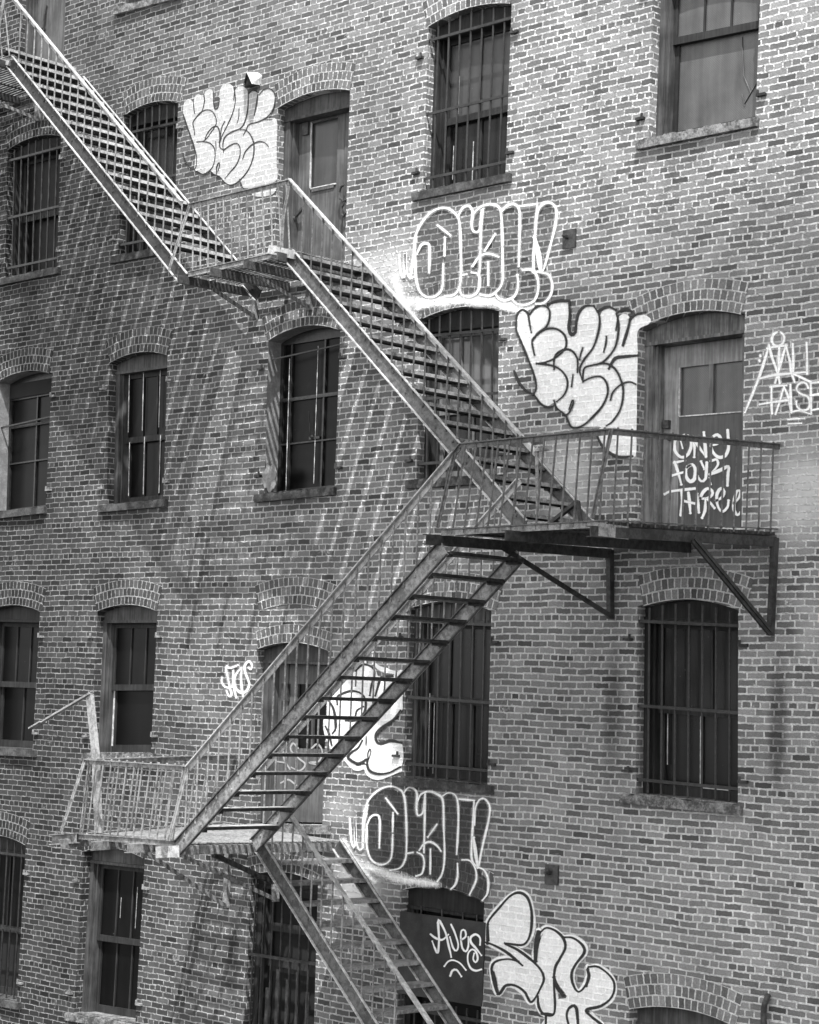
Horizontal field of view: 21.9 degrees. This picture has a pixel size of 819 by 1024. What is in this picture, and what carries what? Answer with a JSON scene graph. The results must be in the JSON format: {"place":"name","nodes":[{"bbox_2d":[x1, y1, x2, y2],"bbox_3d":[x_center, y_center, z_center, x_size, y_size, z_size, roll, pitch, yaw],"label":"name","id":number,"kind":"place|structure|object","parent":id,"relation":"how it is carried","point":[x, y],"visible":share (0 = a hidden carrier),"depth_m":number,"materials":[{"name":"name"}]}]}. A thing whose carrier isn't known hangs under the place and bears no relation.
{"place":"outdoors","nodes":[
{"label":"outdoors","id":0,"kind":"place"},
{"bbox_2d":[0,0,818,1023],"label":"brick building","id":1,"kind":"structure","parent":0,"point":[534,798],"depth_m":22.81,"materials":[{"name":"grey brick"}]},
{"bbox_2d":[0,836,25,1009],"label":"window","id":2,"kind":"structure","parent":1,"relation":"in","point":[12,852],"depth_m":27.69,"materials":[{"name":"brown wood"}]},
{"bbox_2d":[0,606,39,756],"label":"window","id":3,"kind":"structure","parent":1,"relation":"in","point":[19,625],"depth_m":28.10,"materials":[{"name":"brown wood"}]},
{"bbox_2d":[0,373,51,518],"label":"window","id":4,"kind":"structure","parent":1,"relation":"in","point":[30,401],"depth_m":28.37,"materials":[{"name":"glass"}]},
{"bbox_2d":[0,137,60,285],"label":"window","id":5,"kind":"structure","parent":1,"relation":"in","point":[36,173],"depth_m":28.64,"materials":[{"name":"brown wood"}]},
{"bbox_2d":[64,849,144,1023],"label":"window","id":6,"kind":"structure","parent":1,"relation":"in","point":[113,930],"depth_m":26.21,"materials":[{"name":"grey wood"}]},
{"bbox_2d":[81,606,156,760],"bbox_3d":[-3.441,2.134,26.253,1.416,1.950,0.385,-3,-7,45],"label":"window","id":7,"kind":"structure","parent":1,"relation":"in","point":[129,640],"depth_m":26.45,"materials":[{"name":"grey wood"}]},
{"bbox_2d":[97,353,167,512],"bbox_3d":[-3.295,-0.993,26.490,1.348,1.988,0.385,-3,-7,45],"label":"window","id":8,"kind":"structure","parent":1,"relation":"in","point":[141,385],"depth_m":26.69,"materials":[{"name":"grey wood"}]},
{"bbox_2d":[109,104,178,263],"bbox_3d":[-3.190,-4.163,26.773,1.347,2.002,0.385,-3,-7,45],"label":"window","id":9,"kind":"structure","parent":1,"relation":"in","point":[154,127],"depth_m":26.86,"materials":[{"name":"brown wood"}]},
{"bbox_2d":[113,0,174,15],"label":"window","id":10,"kind":"structure","parent":1,"relation":"in","point":[133,5],"depth_m":27.11,"materials":[{"name":"grey stone"}]},
{"bbox_2d":[248,872,317,1023],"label":"window","id":11,"kind":"structure","parent":1,"relation":"in","point":[285,957],"depth_m":23.96,"materials":[{"name":"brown wood"}]},
{"bbox_2d":[254,328,339,502],"bbox_3d":[-1.175,-1.123,24.382,1.349,2.011,0.355,-3,-7,45],"label":"window","id":12,"kind":"structure","parent":1,"relation":"in","point":[309,374],"depth_m":24.50,"materials":[{"name":"glass"}]},
{"bbox_2d":[0,0,780,1023],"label":"fire escape","id":13,"kind":"object","parent":1,"relation":"attached to","point":[34,76],"visible":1,"depth_m":21.31,"materials":[{"name":"metal"}]},
{"bbox_2d":[398,887,483,1023],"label":"window","id":14,"kind":"structure","parent":1,"relation":"in","point":[435,901],"depth_m":22.21,"materials":[{"name":"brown wood"}]},
{"bbox_2d":[392,602,493,794],"bbox_3d":[0.489,1.943,22.377,1.434,1.984,0.385,-3,-7,45],"label":"window","id":15,"kind":"structure","parent":1,"relation":"in","point":[450,707],"depth_m":22.44,"materials":[{"name":"grey wood"}]},
{"bbox_2d":[405,309,502,488],"bbox_3d":[0.615,-1.219,22.639,1.396,1.921,0.385,-3,-7,45],"label":"window","id":16,"kind":"structure","parent":1,"relation":"in","point":[470,336],"depth_m":22.72,"materials":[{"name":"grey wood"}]},
{"bbox_2d":[411,6,511,201],"bbox_3d":[0.699,-4.431,22.948,1.439,2.030,0.385,-3,-7,45],"label":"window","id":17,"kind":"structure","parent":1,"relation":"in","point":[469,114],"depth_m":23.02,"materials":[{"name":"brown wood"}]},
{"bbox_2d":[619,600,742,814],"bbox_3d":[2.699,1.839,20.198,1.424,1.994,0.385,-3,-7,45],"label":"window","id":18,"kind":"structure","parent":1,"relation":"in","point":[690,739],"depth_m":20.26,"materials":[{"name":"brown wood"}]},
{"bbox_2d":[635,0,759,149],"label":"window","id":19,"kind":"structure","parent":1,"relation":"in","point":[708,60],"depth_m":20.87,"materials":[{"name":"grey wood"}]}
]}

